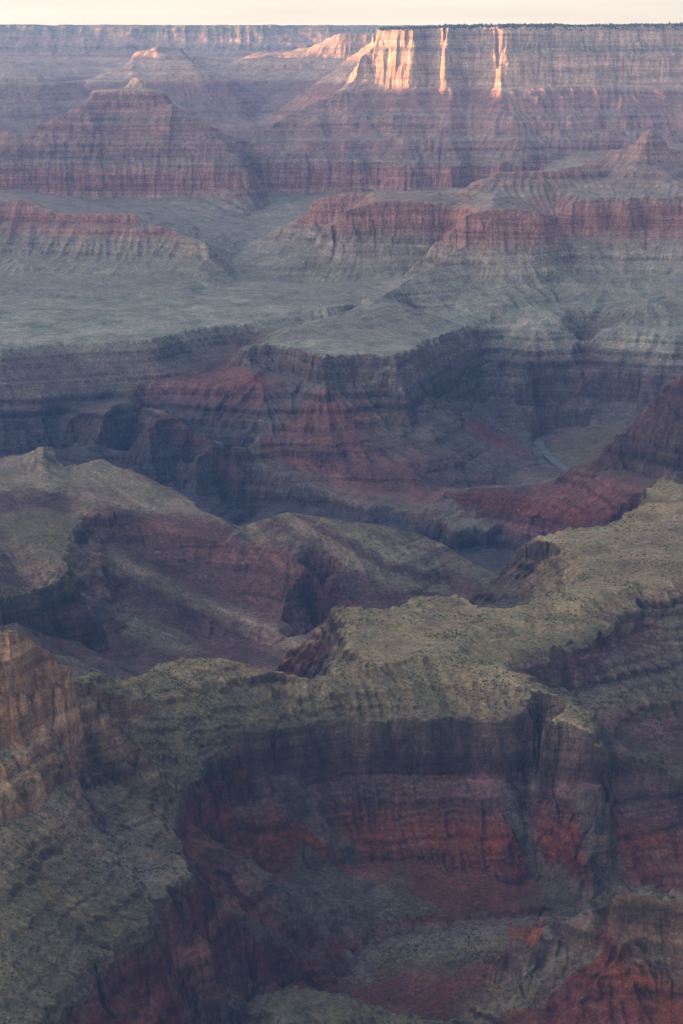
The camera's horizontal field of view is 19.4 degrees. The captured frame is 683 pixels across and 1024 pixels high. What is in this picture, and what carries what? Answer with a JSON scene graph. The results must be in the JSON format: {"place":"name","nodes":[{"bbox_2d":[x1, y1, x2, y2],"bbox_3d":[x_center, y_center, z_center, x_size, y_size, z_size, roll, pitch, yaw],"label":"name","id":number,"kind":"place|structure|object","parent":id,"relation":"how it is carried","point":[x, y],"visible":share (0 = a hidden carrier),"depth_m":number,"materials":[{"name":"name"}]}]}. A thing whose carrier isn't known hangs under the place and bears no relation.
{"place":"outdoors","nodes":[
{"label":"outdoors","id":0,"kind":"place"},
{"bbox_2d":[0,629,187,808],"bbox_3d":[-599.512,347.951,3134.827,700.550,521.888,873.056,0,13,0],"label":"cliff","id":1,"kind":"structure","parent":0,"point":[38,686],"depth_m":2856.34,"materials":[{"name":"brown stone"}]},
{"bbox_2d":[0,197,226,292],"bbox_3d":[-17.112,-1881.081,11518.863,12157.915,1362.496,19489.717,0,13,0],"label":"stepped bench","id":2,"kind":"object","parent":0,"point":[45,243],"visible":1,"depth_m":8542.62,"materials":[{"name":"brown stone"}]},
{"bbox_2d":[0,78,256,215],"bbox_3d":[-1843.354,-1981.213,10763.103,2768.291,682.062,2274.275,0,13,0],"label":"butte","id":3,"kind":"object","parent":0,"point":[133,144],"visible":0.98,"depth_m":10876.67,"materials":[{"name":"brown stone"}]},
{"bbox_2d":[0,698,260,1023],"bbox_3d":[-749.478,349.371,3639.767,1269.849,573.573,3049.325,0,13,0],"label":"hillside","id":4,"kind":"structure","parent":0,"point":[141,967],"depth_m":2718.41,"materials":[{"name":"stone"}]},
{"bbox_2d":[54,46,252,112],"bbox_3d":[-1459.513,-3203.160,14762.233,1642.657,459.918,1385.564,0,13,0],"label":"butte","id":5,"kind":"object","parent":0,"point":[166,68],"visible":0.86,"depth_m":14341.98,"materials":[{"name":"brown stone"}]},
{"bbox_2d":[0,24,432,132],"bbox_3d":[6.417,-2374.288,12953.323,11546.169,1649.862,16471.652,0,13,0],"label":"canyon rim","id":6,"kind":"object","parent":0,"point":[278,71],"visible":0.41,"depth_m":16408.31,"materials":[{"name":"brown stone"}]},
{"bbox_2d":[0,446,494,679],"bbox_3d":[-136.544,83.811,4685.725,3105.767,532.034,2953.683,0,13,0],"label":"banded hills","id":7,"kind":"structure","parent":0,"point":[64,607],"depth_m":4735.98,"materials":[{"name":"stone"}]},
{"bbox_2d":[177,927,462,1023],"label":"mound","id":8,"kind":"object","parent":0,"point":[287,1008],"visible":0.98,"depth_m":2759.52,"materials":[{"name":"grey stone"}]},
{"bbox_2d":[0,316,682,571],"bbox_3d":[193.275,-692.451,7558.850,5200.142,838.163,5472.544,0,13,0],"label":"gorge","id":9,"kind":"structure","parent":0,"point":[137,410],"depth_m":6502.10,"materials":[{"name":"grey stone"}]},
{"bbox_2d":[0,181,682,364],"bbox_3d":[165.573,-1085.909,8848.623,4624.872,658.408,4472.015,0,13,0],"label":"plateau","id":10,"kind":"structure","parent":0,"point":[242,295],"depth_m":7787.04,"materials":[{"name":"grey stone"}]},
{"bbox_2d":[0,0,682,24],"label":"sky","id":11,"kind":"structure","parent":0,"point":[38,12],"materials":[{"name":"white"}]},
{"bbox_2d":[150,906,579,1023],"bbox_3d":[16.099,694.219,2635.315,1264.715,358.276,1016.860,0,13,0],"label":"canyon floor","id":12,"kind":"structure","parent":0,"point":[419,985],"depth_m":2970.09,"materials":[{"name":"grey stone"}]},
{"bbox_2d":[190,310,558,506],"bbox_3d":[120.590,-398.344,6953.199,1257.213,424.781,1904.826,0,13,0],"label":"promontory","id":13,"kind":"structure","parent":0,"point":[409,412],"depth_m":6700.82,"materials":[{"name":"brown stone"}]},
{"bbox_2d":[74,477,682,789],"bbox_3d":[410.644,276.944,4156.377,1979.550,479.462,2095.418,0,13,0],"label":"ridge","id":14,"kind":"structure","parent":0,"point":[571,668],"depth_m":3564.08,"materials":[{"name":"stone"}]},
{"bbox_2d":[0,485,682,1023],"bbox_3d":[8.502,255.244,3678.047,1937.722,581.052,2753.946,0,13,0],"label":"scrub","id":15,"kind":"object","parent":14,"relation":"on","point":[444,635],"visible":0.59,"depth_m":3296.33,"materials":[{"name":"green plant"}]},
{"bbox_2d":[169,700,682,1017],"bbox_3d":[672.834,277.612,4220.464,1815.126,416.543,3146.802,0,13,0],"label":"canyon wall","id":16,"kind":"structure","parent":0,"point":[544,838],"depth_m":3265.08,"materials":[{"name":"red stone"}]},
{"bbox_2d":[183,24,682,204],"bbox_3d":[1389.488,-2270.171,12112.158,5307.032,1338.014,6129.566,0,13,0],"label":"mesa","id":17,"kind":"structure","parent":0,"point":[433,109],"depth_m":11451.63,"materials":[{"name":"brown stone"}]},
{"bbox_2d":[378,21,682,30],"bbox_3d":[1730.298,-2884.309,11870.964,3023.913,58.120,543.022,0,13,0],"label":"forest","id":18,"kind":"object","parent":17,"relation":"on","point":[537,25],"visible":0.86,"depth_m":11741.97,"materials":[{"name":"plant"}]},
{"bbox_2d":[243,129,682,338],"bbox_3d":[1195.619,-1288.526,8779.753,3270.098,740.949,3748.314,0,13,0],"label":"limestone cliffs","id":19,"kind":"structure","parent":0,"point":[615,219],"depth_m":8519.94,"materials":[{"name":"red stone"}]},
{"bbox_2d":[433,379,658,487],"bbox_3d":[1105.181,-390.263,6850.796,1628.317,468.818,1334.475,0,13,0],"label":"river flat","id":20,"kind":"structure","parent":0,"point":[569,443],"depth_m":7283.57,"materials":[{"name":"grey stone"}]},
{"bbox_2d":[534,436,569,470],"bbox_3d":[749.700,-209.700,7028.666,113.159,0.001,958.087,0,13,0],"label":"river","id":21,"kind":"structure","parent":0,"point":[546,453],"depth_m":6982.94,"materials":[{"name":"liquid"}]},
{"bbox_2d":[431,375,682,528],"bbox_3d":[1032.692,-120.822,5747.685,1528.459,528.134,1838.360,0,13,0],"label":"red ridge","id":22,"kind":"structure","parent":0,"point":[616,476],"depth_m":5849.03,"materials":[{"name":"red stone"}]},
{"bbox_2d":[453,884,682,1023],"bbox_3d":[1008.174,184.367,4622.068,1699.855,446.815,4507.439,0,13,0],"label":"spur","id":23,"kind":"structure","parent":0,"point":[639,924],"depth_m":2792.18,"materials":[{"name":"stone"}]}
]}

